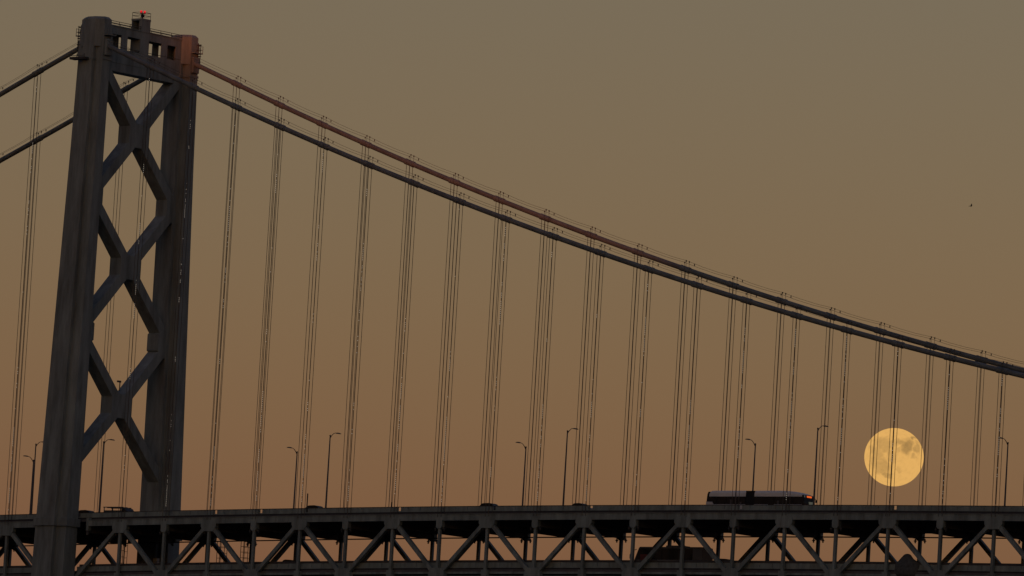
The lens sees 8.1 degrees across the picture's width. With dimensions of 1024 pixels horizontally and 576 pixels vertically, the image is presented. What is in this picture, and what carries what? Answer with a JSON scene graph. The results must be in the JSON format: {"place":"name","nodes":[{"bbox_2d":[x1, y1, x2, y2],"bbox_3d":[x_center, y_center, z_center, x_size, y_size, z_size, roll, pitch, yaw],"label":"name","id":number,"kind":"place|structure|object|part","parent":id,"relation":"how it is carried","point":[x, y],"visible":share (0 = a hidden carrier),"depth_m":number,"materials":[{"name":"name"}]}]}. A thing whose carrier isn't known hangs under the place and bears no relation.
{"place":"outdoors","nodes":[
{"label":"outdoors","id":0,"kind":"place"},
{"bbox_2d":[0,0,1023,570],"label":"sky","id":1,"kind":"structure","parent":0,"point":[837,154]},
{"bbox_2d":[864,428,923,485],"bbox_3d":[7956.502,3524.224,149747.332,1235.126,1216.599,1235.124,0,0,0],"label":"moon","id":2,"kind":"object","parent":1,"relation":"in","point":[909,459],"visible":0.93,"depth_m":149308.14,"materials":[{"name":"yellow"}]},
{"label":"water","id":3,"kind":"structure","parent":0,"visible":0},
{"bbox_2d":[0,12,1023,575],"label":"suspension bridge","id":4,"kind":"structure","parent":3,"relation":"in","point":[158,526],"depth_m":1099.59,"materials":[{"name":"paint"}]},
{"bbox_2d":[24,455,33,513],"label":"street lamp","id":5,"kind":"object","parent":4,"relation":"on","point":[31,482],"visible":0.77,"depth_m":1144.61,"materials":[{"name":"black metal"}]},
{"bbox_2d":[30,441,42,513],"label":"street lamp","id":6,"kind":"object","parent":4,"relation":"on","point":[33,479],"visible":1,"depth_m":1119.51,"materials":[{"name":"black metal"}]},
{"bbox_2d":[78,510,93,516],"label":"car","id":7,"kind":"object","parent":4,"relation":"on","point":[82,511],"visible":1,"depth_m":1116.82,"materials":[{"name":"grey paint"}]},
{"bbox_2d":[98,439,114,511],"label":"street lamp","id":8,"kind":"object","parent":4,"relation":"on","point":[101,475],"visible":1,"depth_m":1110.52,"materials":[{"name":"black metal"}]},
{"bbox_2d":[103,507,133,511],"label":"work truck","id":9,"kind":"object","parent":4,"relation":"on","point":[125,509],"visible":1,"depth_m":1112.36,"materials":[{"name":"black"}]},
{"bbox_2d":[287,447,297,507],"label":"street lamp","id":10,"kind":"object","parent":4,"relation":"on","point":[295,478],"visible":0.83,"depth_m":1109.51,"materials":[{"name":"black metal"}]},
{"bbox_2d":[307,505,322,511],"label":"car","id":11,"kind":"object","parent":4,"relation":"on","point":[312,506],"visible":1,"depth_m":1086.99,"materials":[{"name":"black paint"}]},
{"bbox_2d":[325,433,340,507],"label":"street lamp","id":12,"kind":"object","parent":4,"relation":"on","point":[328,471],"visible":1,"depth_m":1081.37,"materials":[{"name":"black metal"}]},
{"bbox_2d":[480,503,497,509],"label":"car","id":13,"kind":"object","parent":4,"relation":"on","point":[487,504],"visible":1,"depth_m":1065.32,"materials":[{"name":"blue paint"}]},
{"bbox_2d":[515,442,526,504],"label":"street lamp","id":14,"kind":"object","parent":4,"relation":"on","point":[524,473],"visible":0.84,"depth_m":1080.72,"materials":[{"name":"black metal"}]},
{"bbox_2d":[562,428,577,504],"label":"street lamp","id":15,"kind":"object","parent":4,"relation":"on","point":[565,466],"visible":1,"depth_m":1052.34,"materials":[{"name":"black metal"}]},
{"bbox_2d":[629,545,712,562],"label":"coach","id":16,"kind":"object","parent":4,"relation":"on","point":[669,552],"visible":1,"depth_m":1042.71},
{"bbox_2d":[745,439,755,490],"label":"street lamp","id":17,"kind":"object","parent":4,"relation":"on","point":[754,464],"visible":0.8,"depth_m":1053.36,"materials":[{"name":"black metal"}]},
{"bbox_2d":[706,491,816,508],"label":"articulated bus","id":18,"kind":"object","parent":4,"relation":"on","point":[752,498],"visible":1,"depth_m":1032.80,"materials":[{"name":"white paint"}]},
{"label":"door","id":19,"kind":"part","parent":18,"relation":"part of","materials":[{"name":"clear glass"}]},
{"bbox_2d":[813,425,827,504],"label":"street lamp","id":20,"kind":"object","parent":4,"relation":"on","point":[816,466],"visible":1,"depth_m":1023.36,"materials":[{"name":"black metal"}]},
{"bbox_2d":[894,554,919,575],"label":"canvas bundle","id":21,"kind":"object","parent":4,"relation":"on","point":[907,565],"visible":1,"depth_m":1010.36,"materials":[{"name":"black fabric"}]},
{"bbox_2d":[1000,437,1008,505],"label":"street lamp","id":22,"kind":"object","parent":4,"relation":"on","point":[1006,473],"visible":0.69,"depth_m":1024.51,"materials":[{"name":"black metal"}]}
]}

